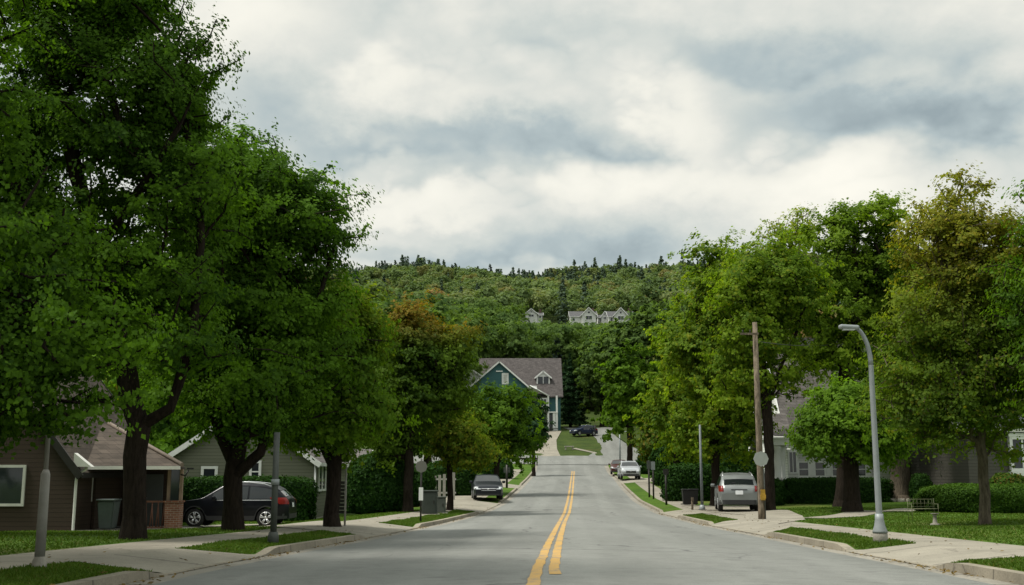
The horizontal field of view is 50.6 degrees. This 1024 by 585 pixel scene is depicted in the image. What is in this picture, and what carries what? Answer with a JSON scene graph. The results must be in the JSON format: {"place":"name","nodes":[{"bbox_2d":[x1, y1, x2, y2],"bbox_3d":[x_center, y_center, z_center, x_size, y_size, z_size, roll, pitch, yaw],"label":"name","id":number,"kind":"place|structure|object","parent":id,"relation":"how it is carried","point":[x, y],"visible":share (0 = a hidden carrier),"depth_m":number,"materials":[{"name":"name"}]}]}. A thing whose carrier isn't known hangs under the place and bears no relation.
{"place":"outdoors","nodes":[
{"label":"outdoors","id":0,"kind":"place"},
{"bbox_2d":[70,548,259,573],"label":"driveway","id":1,"kind":"structure","parent":0,"point":[165,560],"depth_m":14.72,"materials":[{"name":"concrete"}]},
{"bbox_2d":[65,521,414,537],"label":"driveway","id":2,"kind":"structure","parent":0,"point":[366,529],"depth_m":29.09,"materials":[{"name":"concrete"}]},
{"bbox_2d":[96,499,121,528],"bbox_3d":[-13.729,7.529,36.876,0.700,1.000,0.785,0,-9,0],"label":"wheelie bin","id":3,"kind":"object","parent":2,"relation":"on","point":[108,511],"visible":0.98,"depth_m":36.59,"materials":[{"name":"plastic"}]},
{"bbox_2d":[183,481,296,526],"bbox_3d":[-10.370,7.928,40.649,4.350,1.658,2.120,0,-9,0],"label":"parked car","id":4,"kind":"object","parent":2,"relation":"on","point":[208,508],"visible":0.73,"depth_m":39.82,"materials":[{"name":"black paint"}]},
{"bbox_2d":[249,279,431,526],"bbox_3d":[-5.092,2.945,29.045,5.383,6.761,4.340,-4,-10,24],"label":"maple tree","id":5,"kind":"object","parent":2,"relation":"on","point":[345,431],"visible":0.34,"depth_m":28.22,"materials":[{"name":"green plant"}]},
{"bbox_2d":[0,463,513,555],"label":"lawn","id":6,"kind":"structure","parent":0,"point":[128,541],"depth_m":19.19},
{"bbox_2d":[0,0,182,459],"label":"maple tree","id":7,"kind":"object","parent":6,"relation":"on","point":[41,352],"visible":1,"depth_m":11.00,"materials":[{"name":"green plant"}]},
{"bbox_2d":[0,375,202,530],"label":"brown house","id":8,"kind":"structure","parent":6,"relation":"on","point":[84,477],"depth_m":37.10,"materials":[{"name":"wood"}]},
{"bbox_2d":[0,465,26,505],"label":"window","id":9,"kind":"structure","parent":8,"relation":"in","point":[12,477],"depth_m":36.39,"materials":[{"name":"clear glass"}]},
{"bbox_2d":[146,474,163,525],"bbox_3d":[-13.397,7.737,40.398,0.700,1.896,0.140,0,-9,0],"label":"door","id":10,"kind":"structure","parent":8,"relation":"in","point":[154,482],"depth_m":40.43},
{"bbox_2d":[99,358,206,453],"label":"background tree","id":11,"kind":"object","parent":6,"relation":"on","point":[163,426],"visible":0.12,"depth_m":64.94,"materials":[{"name":"green plant"}]},
{"bbox_2d":[0,0,319,539],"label":"maple tree","id":12,"kind":"object","parent":6,"relation":"on","point":[171,103],"visible":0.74,"depth_m":20.66,"materials":[{"name":"green plant"}]},
{"bbox_2d":[87,111,402,530],"bbox_3d":[-6.223,0.602,26.347,7.266,10.331,7.672,8,-13,-41],"label":"maple tree","id":13,"kind":"object","parent":6,"relation":"on","point":[283,305],"visible":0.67,"depth_m":24.98,"materials":[{"name":"green plant"}]},
{"bbox_2d":[183,474,319,522],"bbox_3d":[-11.722,9.021,47.364,6.520,2.176,1.668,0,-9,0],"label":"hedge","id":14,"kind":"object","parent":6,"relation":"on","point":[303,491],"visible":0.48,"depth_m":46.85,"materials":[{"name":"green plant"}]},
{"bbox_2d":[168,426,372,518],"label":"grey green house","id":15,"kind":"structure","parent":6,"relation":"on","point":[207,459],"depth_m":51.39,"materials":[{"name":"green"}]},
{"bbox_2d":[201,466,217,476],"bbox_3d":[-14.318,8.568,51.269,0.787,0.697,0.105,0,-9,0],"label":"window","id":16,"kind":"structure","parent":15,"relation":"in","point":[207,471],"depth_m":51.25,"materials":[{"name":"white paint"}]},
{"bbox_2d":[346,451,414,514],"bbox_3d":[-6.218,8.986,51.315,3.326,3.072,4.648,0,-9,0],"label":"shrub","id":17,"kind":"object","parent":6,"relation":"on","point":[375,490],"visible":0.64,"depth_m":49.40,"materials":[{"name":"green plant"}]},
{"bbox_2d":[413,463,436,506],"bbox_3d":[-5.206,10.471,58.850,2.376,2.551,3.900,0,-9,0],"label":"shrub","id":18,"kind":"object","parent":6,"relation":"on","point":[429,482],"visible":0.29,"depth_m":57.40,"materials":[{"name":"green plant"}]},
{"bbox_2d":[361,290,491,511],"bbox_3d":[-4.336,4.888,49.709,6.837,10.408,5.913,0,-9,0],"label":"maple tree","id":19,"kind":"object","parent":6,"relation":"on","point":[428,373],"visible":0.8,"depth_m":49.11,"materials":[{"name":"green plant"}]},
{"bbox_2d":[434,472,455,499],"bbox_3d":[-4.513,11.652,64.991,2.300,1.700,0.095,0,-9,0],"label":"picket fence","id":20,"kind":"object","parent":6,"relation":"on","point":[444,479],"visible":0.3,"depth_m":64.97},
{"bbox_2d":[427,461,478,495],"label":"hedge","id":21,"kind":"object","parent":6,"relation":"on","point":[463,485],"visible":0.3,"depth_m":70.06,"materials":[{"name":"green plant"}]},
{"bbox_2d":[481,457,513,478],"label":"shrub","id":22,"kind":"object","parent":6,"relation":"on","point":[502,474],"visible":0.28,"depth_m":98.90,"materials":[{"name":"green plant"}]},
{"bbox_2d":[0,469,520,568],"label":"pavement","id":23,"kind":"structure","parent":0,"point":[25,559],"depth_m":17.52,"materials":[{"name":"concrete"}]},
{"bbox_2d":[414,407,512,509],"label":"young tree","id":24,"kind":"object","parent":23,"relation":"on","point":[461,443],"visible":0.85,"depth_m":52.27,"materials":[{"name":"green plant"}]},
{"bbox_2d":[55,471,531,584],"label":"kerb","id":25,"kind":"structure","parent":0,"point":[125,577],"depth_m":17.72,"materials":[{"name":"concrete"}]},
{"bbox_2d":[58,455,531,583],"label":"verge","id":26,"kind":"structure","parent":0,"point":[519,478],"depth_m":76.52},
{"bbox_2d":[464,378,549,476],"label":"young tree","id":27,"kind":"object","parent":26,"relation":"on","point":[505,414],"visible":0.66,"depth_m":72.69,"materials":[{"name":"green plant"}]},
{"bbox_2d":[516,394,555,475],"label":"young tree","id":28,"kind":"object","parent":26,"relation":"on","point":[544,430],"visible":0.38,"depth_m":110.46,"materials":[{"name":"green leaf"},{"name":"dark bark"}]},
{"bbox_2d":[14,282,647,455],"bbox_3d":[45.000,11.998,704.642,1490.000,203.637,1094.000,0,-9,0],"label":"hillside","id":29,"kind":"structure","parent":0,"point":[581,441],"depth_m":171.04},
{"bbox_2d":[330,278,417,338],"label":"hill tree","id":30,"kind":"object","parent":29,"relation":"on","point":[386,304],"depth_m":173.05,"materials":[{"name":"green plant"}]},
{"bbox_2d":[373,292,489,390],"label":"hill tree","id":31,"kind":"object","parent":29,"relation":"on","point":[442,308],"visible":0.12,"depth_m":178.42,"materials":[{"name":"green plant"}]},
{"bbox_2d":[407,289,468,310],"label":"hill tree","id":32,"kind":"object","parent":29,"relation":"on","point":[432,301],"visible":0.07,"depth_m":330.70,"materials":[{"name":"green plant"}]},
{"bbox_2d":[444,293,495,324],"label":"hill tree","id":33,"kind":"object","parent":29,"relation":"on","point":[464,309],"depth_m":255.88,"materials":[{"name":"green plant"}]},
{"bbox_2d":[438,300,511,363],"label":"hill tree","id":34,"kind":"object","parent":29,"relation":"on","point":[483,353],"visible":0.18,"depth_m":222.52,"materials":[{"name":"green plant"}]},
{"bbox_2d":[458,296,504,310],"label":"hill tree","id":35,"kind":"object","parent":29,"relation":"on","point":[486,301],"visible":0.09,"depth_m":331.61,"materials":[{"name":"green plant"}]},
{"bbox_2d":[481,302,524,325],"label":"hill tree","id":36,"kind":"object","parent":29,"relation":"on","point":[491,311],"visible":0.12,"depth_m":308.44,"materials":[{"name":"green plant"}]},
{"bbox_2d":[478,302,529,321],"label":"hill tree","id":37,"kind":"object","parent":29,"relation":"on","point":[521,311],"visible":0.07,"depth_m":329.91,"materials":[{"name":"green plant"}]},
{"bbox_2d":[464,358,562,430],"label":"teal house","id":38,"kind":"structure","parent":29,"relation":"on","point":[543,376],"depth_m":186.21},
{"bbox_2d":[483,313,559,357],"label":"hill tree","id":39,"kind":"object","parent":29,"relation":"on","point":[517,344],"visible":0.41,"depth_m":231.43,"materials":[{"name":"green plant"}]},
{"bbox_2d":[495,326,552,357],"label":"hill tree","id":40,"kind":"object","parent":29,"relation":"on","point":[545,351],"visible":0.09,"depth_m":242.00,"materials":[{"name":"green plant"}]},
{"bbox_2d":[522,308,543,322],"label":"hillside house","id":41,"kind":"structure","parent":29,"relation":"on","point":[533,314],"depth_m":411.70,"materials":[{"name":"white"}]},
{"bbox_2d":[100,246,1014,372],"bbox_3d":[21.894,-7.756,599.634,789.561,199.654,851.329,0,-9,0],"label":"forest","id":42,"kind":"object","parent":29,"relation":"on","point":[600,290],"visible":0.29,"depth_m":644.81,"materials":[{"name":"plant"}]},
{"bbox_2d":[525,320,592,403],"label":"hill tree","id":43,"kind":"object","parent":29,"relation":"on","point":[544,330],"visible":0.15,"depth_m":242.23,"materials":[{"name":"green plant"}]},
{"bbox_2d":[560,359,572,419],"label":"conifer tree","id":44,"kind":"object","parent":29,"relation":"on","point":[564,377],"visible":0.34,"depth_m":205.46,"materials":[{"name":"green plant"}]},
{"bbox_2d":[536,319,603,397],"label":"hill tree","id":45,"kind":"object","parent":29,"relation":"on","point":[565,345],"visible":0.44,"depth_m":239.43,"materials":[{"name":"green plant"}]},
{"bbox_2d":[561,353,581,426],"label":"conifer tree","id":46,"kind":"object","parent":29,"relation":"on","point":[571,415],"visible":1,"depth_m":195.04,"materials":[{"name":"green plant"}]},
{"bbox_2d":[574,374,590,425],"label":"conifer tree","id":47,"kind":"object","parent":29,"relation":"on","point":[582,418],"visible":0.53,"depth_m":198.91,"materials":[{"name":"green plant"}]},
{"bbox_2d":[568,307,597,325],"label":"hillside house","id":48,"kind":"structure","parent":29,"relation":"on","point":[580,316],"depth_m":416.07,"materials":[{"name":"white"}]},
{"bbox_2d":[573,332,613,426],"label":"tall tree","id":49,"kind":"object","parent":29,"relation":"on","point":[593,384],"visible":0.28,"depth_m":195.47,"materials":[{"name":"green plant"}]},
{"bbox_2d":[570,323,639,402],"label":"hill tree","id":50,"kind":"object","parent":29,"relation":"on","point":[605,328],"visible":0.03,"depth_m":236.47,"materials":[{"name":"green plant"}]},
{"bbox_2d":[606,307,632,322],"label":"hillside house","id":51,"kind":"structure","parent":29,"relation":"on","point":[618,314],"depth_m":415.91,"materials":[{"name":"white"}]},
{"bbox_2d":[585,301,668,438],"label":"tall tree","id":52,"kind":"object","parent":29,"relation":"on","point":[638,335],"visible":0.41,"depth_m":159.79,"materials":[{"name":"green plant"}]},
{"bbox_2d":[614,300,671,337],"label":"hill tree","id":53,"kind":"object","parent":29,"relation":"on","point":[653,315],"visible":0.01,"depth_m":209.42,"materials":[{"name":"green plant"}]},
{"bbox_2d":[419,496,498,512],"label":"driveway","id":54,"kind":"structure","parent":0,"point":[469,503],"depth_m":59.89,"materials":[{"name":"concrete"}]},
{"bbox_2d":[469,474,504,499],"bbox_3d":[-1.534,11.810,65.948,2.180,1.494,4.655,1,-9,-4],"label":"parked car","id":55,"kind":"object","parent":54,"relation":"on","point":[487,484],"visible":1,"depth_m":64.22,"materials":[{"name":"grey paint"}]},
{"bbox_2d":[0,506,1023,584],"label":"grass","id":56,"kind":"structure","parent":0,"point":[50,573],"depth_m":21.62,"materials":[{"name":"plant"}]},
{"bbox_2d":[31,262,50,566],"bbox_3d":[-5.519,1.391,12.238,0.765,3.580,0.170,0,-9,0],"label":"lamp post","id":57,"kind":"object","parent":56,"relation":"on","point":[39,559],"visible":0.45,"depth_m":12.02,"materials":[{"name":"metal"}]},
{"bbox_2d":[268,432,279,542],"bbox_3d":[-4.229,3.527,19.333,0.200,2.050,0.200,0,-9,0],"label":"steel post","id":58,"kind":"object","parent":56,"relation":"on","point":[273,536],"visible":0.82,"depth_m":19.29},
{"bbox_2d":[415,459,426,520],"bbox_3d":[-2.970,6.512,35.397,0.400,2.130,0.087,0,-9,0],"label":"stop sign","id":59,"kind":"object","parent":56,"relation":"on","point":[421,466],"visible":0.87,"depth_m":35.47,"materials":[{"name":"metal"}]},
{"bbox_2d":[419,490,438,514],"bbox_3d":[-3.388,8.688,44.679,0.820,1.055,0.700,0,-9,0],"label":"utility cabinet","id":60,"kind":"object","parent":56,"relation":"on","point":[430,502],"visible":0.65,"depth_m":44.43,"materials":[{"name":"metal"}]},
{"bbox_2d":[838,324,887,541],"bbox_3d":[6.367,2.572,19.645,0.681,4.019,0.264,0,-9,0],"label":"street lamp","id":61,"kind":"object","parent":56,"relation":"on","point":[880,532],"visible":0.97,"depth_m":19.57,"materials":[{"name":"metal"}]},
{"bbox_2d":[0,0,1023,274],"label":"sky","id":62,"kind":"structure","parent":0,"point":[536,135],"materials":[{"name":"white"}]},
{"bbox_2d":[414,455,637,464],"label":"cross street","id":63,"kind":"structure","parent":0,"point":[581,460],"depth_m":141.51,"materials":[{"name":"asphalt"}]},
{"bbox_2d":[535,431,560,455],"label":"house driveway","id":64,"kind":"structure","parent":0,"point":[552,446],"depth_m":158.39,"materials":[{"name":"concrete"}]},
{"bbox_2d":[153,464,993,584],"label":"road","id":65,"kind":"structure","parent":0,"point":[614,534],"depth_m":16.30,"materials":[{"name":"asphalt"}]},
{"bbox_2d":[127,466,536,584],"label":"gutter","id":66,"kind":"object","parent":65,"relation":"on","point":[205,570],"visible":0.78,"depth_m":17.43,"materials":[{"name":"concrete"}]},
{"bbox_2d":[1,506,1022,584],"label":"leaves","id":67,"kind":"object","parent":65,"relation":"on","point":[920,565],"visible":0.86,"depth_m":16.26,"materials":[{"name":"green plant"}]},
{"bbox_2d":[526,471,572,584],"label":"line","id":68,"kind":"object","parent":65,"relation":"on","point":[535,575],"visible":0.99,"depth_m":15.82,"materials":[{"name":"yellow paint"}]},
{"bbox_2d":[549,471,574,573],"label":"line","id":69,"kind":"object","parent":65,"relation":"on","point":[554,563],"visible":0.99,"depth_m":18.65,"materials":[{"name":"yellow paint"}]},
{"bbox_2d":[605,466,1018,584],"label":"gutter","id":70,"kind":"object","parent":65,"relation":"on","point":[939,571],"visible":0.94,"depth_m":17.81,"materials":[{"name":"concrete"}]},
{"bbox_2d":[565,427,638,456],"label":"lane","id":71,"kind":"structure","parent":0,"point":[610,448],"depth_m":159.80,"materials":[{"name":"asphalt"}]},
{"bbox_2d":[569,425,597,435],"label":"parked car","id":72,"kind":"object","parent":71,"relation":"on","point":[585,429],"visible":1,"depth_m":174.06,"materials":[{"name":"blue paint"}]},
{"bbox_2d":[619,478,651,482],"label":"driveway","id":73,"kind":"structure","parent":0,"point":[630,480],"depth_m":96.01,"materials":[{"name":"concrete"}]},
{"bbox_2d":[617,460,641,478],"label":"parked car","id":74,"kind":"object","parent":73,"relation":"on","point":[628,468],"visible":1,"depth_m":96.95,"materials":[{"name":"silver metal"}]},
{"bbox_2d":[662,509,738,516],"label":"driveway","id":75,"kind":"structure","parent":0,"point":[675,513],"depth_m":50.04,"materials":[{"name":"concrete"}]},
{"bbox_2d":[684,505,804,534],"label":"driveway","id":76,"kind":"structure","parent":0,"point":[769,523],"depth_m":35.98,"materials":[{"name":"concrete"}]},
{"bbox_2d":[711,472,757,510],"bbox_3d":[10.413,9.228,50.376,2.264,1.770,4.646,-1,-10,8],"label":"parked car","id":77,"kind":"object","parent":76,"relation":"on","point":[735,488],"visible":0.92,"depth_m":48.30,"materials":[{"name":"silver metal"}]},
{"bbox_2d":[607,466,1023,584],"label":"kerb","id":78,"kind":"structure","parent":0,"point":[1003,574],"depth_m":16.48,"materials":[{"name":"concrete"}]},
{"bbox_2d":[608,464,1023,571],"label":"verge","id":79,"kind":"structure","parent":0,"point":[637,490],"depth_m":65.99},
{"bbox_2d":[628,476,1023,555],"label":"pavement","id":80,"kind":"structure","parent":0,"point":[995,547],"depth_m":21.78,"materials":[{"name":"concrete"}]},
{"bbox_2d":[681,489,690,504],"bbox_3d":[9.263,10.844,57.510,0.574,0.820,0.644,0,-9,0],"label":"wheelie bin","id":81,"kind":"object","parent":80,"relation":"on","point":[686,496],"visible":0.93,"depth_m":57.27,"materials":[{"name":"black plastic"}]},
{"bbox_2d":[699,425,704,509],"bbox_3d":[9.198,8.545,52.712,0.300,4.197,0.300,0,-9,0],"label":"steel post","id":82,"kind":"object","parent":80,"relation":"on","point":[702,507],"visible":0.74,"depth_m":52.61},
{"bbox_2d":[741,322,767,518],"bbox_3d":[8.385,4.485,37.445,0.790,6.978,0.325,0,-9,0],"label":"utility pole","id":83,"kind":"object","parent":80,"relation":"on","point":[760,458],"visible":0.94,"depth_m":37.31,"materials":[{"name":"wood"},{"name":"bare aluminium"},{"name":"yellow plastic"}]},
{"bbox_2d":[641,474,1023,545],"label":"lawn","id":84,"kind":"structure","parent":0,"point":[884,504],"depth_m":37.54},
{"bbox_2d":[627,416,665,462],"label":"young tree","id":85,"kind":"object","parent":84,"relation":"on","point":[647,441],"visible":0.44,"depth_m":88.64,"materials":[{"name":"green plant"}]},
{"bbox_2d":[622,301,708,465],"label":"tall tree","id":86,"kind":"object","parent":84,"relation":"on","point":[658,407],"visible":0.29,"depth_m":77.19,"materials":[{"name":"green plant"}]},
{"bbox_2d":[648,439,710,485],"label":"shrub","id":87,"kind":"object","parent":84,"relation":"on","point":[660,466],"visible":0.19,"depth_m":84.04,"materials":[{"name":"green plant"}]},
{"bbox_2d":[659,462,721,500],"bbox_3d":[10.704,11.235,64.019,3.948,2.401,2.435,0,-9,0],"label":"hedge","id":88,"kind":"object","parent":84,"relation":"on","point":[680,476],"visible":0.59,"depth_m":63.15,"materials":[{"name":"green plant"}]},
{"bbox_2d":[649,226,792,505],"bbox_3d":[11.380,3.928,58.629,7.782,15.163,7.414,0,-9,0],"label":"tall tree","id":89,"kind":"object","parent":84,"relation":"on","point":[732,424],"visible":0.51,"depth_m":57.23,"materials":[{"name":"green plant"}]},
{"bbox_2d":[710,434,754,472],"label":"shrub","id":90,"kind":"object","parent":84,"relation":"on","point":[732,468],"visible":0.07,"depth_m":71.27,"materials":[{"name":"green plant"}]},
{"bbox_2d":[679,227,852,509],"bbox_3d":[11.614,3.578,50.327,7.746,13.061,6.036,0,-9,0],"label":"tall tree","id":91,"kind":"object","parent":84,"relation":"on","point":[765,291],"visible":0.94,"depth_m":49.62,"materials":[{"name":"green plant"}]},
{"bbox_2d":[775,477,786,505],"bbox_3d":[13.580,10.395,56.310,1.327,1.582,1.732,0,-9,0],"label":"shrub","id":92,"kind":"object","parent":84,"relation":"on","point":[780,494],"visible":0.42,"depth_m":55.63,"materials":[{"name":"green plant"}]},
{"bbox_2d":[749,204,826,336],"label":"sparse tree","id":93,"kind":"object","parent":84,"relation":"on","point":[794,225],"visible":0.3,"depth_m":67.38,"materials":[{"name":"green plant"}]},
{"bbox_2d":[748,338,890,480],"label":"grey roofed house","id":94,"kind":"structure","parent":84,"relation":"on","point":[788,463],"depth_m":61.15,"materials":[{"name":"white"}]},
{"bbox_2d":[788,451,797,473],"bbox_3d":[15.736,9.513,60.743,0.500,1.250,0.105,0,-9,0],"label":"window","id":95,"kind":"structure","parent":94,"relation":"in","point":[792,458],"depth_m":60.71,"materials":[{"name":"glass"}]},
{"bbox_2d":[798,461,809,475],"bbox_3d":[16.458,9.973,61.173,0.674,0.904,0.105,0,-9,0],"label":"window","id":96,"kind":"structure","parent":94,"relation":"in","point":[803,466],"depth_m":61.14,"materials":[{"name":"glass"}]},
{"bbox_2d":[814,461,825,475],"bbox_3d":[17.372,9.973,61.173,0.674,0.904,0.105,0,-9,0],"label":"window","id":97,"kind":"structure","parent":94,"relation":"in","point":[819,470],"depth_m":61.13,"materials":[{"name":"glass"}]},
{"bbox_2d":[781,476,894,503],"bbox_3d":[17.425,10.662,58.341,6.088,1.612,1.881,0,-9,0],"label":"hedge","id":98,"kind":"object","parent":84,"relation":"on","point":[812,490],"visible":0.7,"depth_m":57.60,"materials":[{"name":"green plant"}]},
{"bbox_2d":[783,188,935,506],"bbox_3d":[16.958,2.694,54.694,9.480,16.153,6.502,0,-9,0],"label":"tall tree","id":99,"kind":"object","parent":84,"relation":"on","point":[859,295],"visible":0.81,"depth_m":54.14,"materials":[{"name":"green plant"}]},
{"bbox_2d":[782,369,937,511],"bbox_3d":[13.592,5.923,43.176,5.823,5.749,5.533,0,-9,0],"label":"maple tree","id":100,"kind":"object","parent":84,"relation":"on","point":[831,428],"visible":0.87,"depth_m":42.26,"materials":[{"name":"green plant"}]},
{"bbox_2d":[809,265,963,500],"bbox_3d":[22.263,4.672,60.530,9.973,13.900,8.537,7,-12,-36],"label":"old tree","id":101,"kind":"object","parent":84,"relation":"on","point":[902,482],"visible":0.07,"depth_m":58.78,"materials":[{"name":"green plant"}]},
{"bbox_2d":[908,473,932,501],"bbox_3d":[21.595,10.353,57.163,1.254,1.722,1.416,0,-9,0],"label":"shrub","id":102,"kind":"object","parent":84,"relation":"on","point":[918,480],"visible":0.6,"depth_m":56.87,"materials":[{"name":"green plant"}]},
{"bbox_2d":[844,162,1023,524],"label":"maple tree","id":103,"kind":"object","parent":84,"relation":"on","point":[929,401],"visible":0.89,"depth_m":29.36,"materials":[{"name":"green plant"}]},
{"bbox_2d":[909,389,1023,484],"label":"grey house","id":104,"kind":"structure","parent":84,"relation":"on","point":[965,470],"depth_m":54.41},
{"bbox_2d":[1007,436,1023,470],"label":"window","id":105,"kind":"structure","parent":104,"relation":"in","point":[1019,466],"depth_m":53.19,"materials":[{"name":"white paint"}]},
{"bbox_2d":[912,482,1023,513],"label":"hedge","id":106,"kind":"object","parent":84,"relation":"on","point":[1008,498],"visible":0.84,"depth_m":43.40,"materials":[{"name":"green plant"}]},
{"bbox_2d":[975,177,1023,417],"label":"maple tree","id":107,"kind":"object","parent":84,"relation":"on","point":[1014,318],"visible":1,"depth_m":26.55,"materials":[{"name":"green plant"}]},
{"bbox_2d":[989,472,1023,483],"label":"shrub","id":108,"kind":"object","parent":84,"relation":"on","point":[1004,478],"visible":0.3,"depth_m":49.63,"materials":[{"name":"green plant"}]},
{"bbox_2d":[803,508,915,517],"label":"garden path","id":109,"kind":"structure","parent":0,"point":[855,514],"depth_m":40.89,"materials":[{"name":"concrete"}]},
{"bbox_2d":[848,543,1022,566],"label":"driveway","id":110,"kind":"structure","parent":0,"point":[932,554],"depth_m":16.19,"materials":[{"name":"concrete"}]},
{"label":"lawn","id":111,"kind":"structure","parent":0,"visible":0},
{"bbox_2d":[590,338,667,460],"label":"tall tree","id":112,"kind":"object","parent":111,"relation":"on","point":[625,370],"visible":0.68,"depth_m":126.33,"materials":[{"name":"green plant"}]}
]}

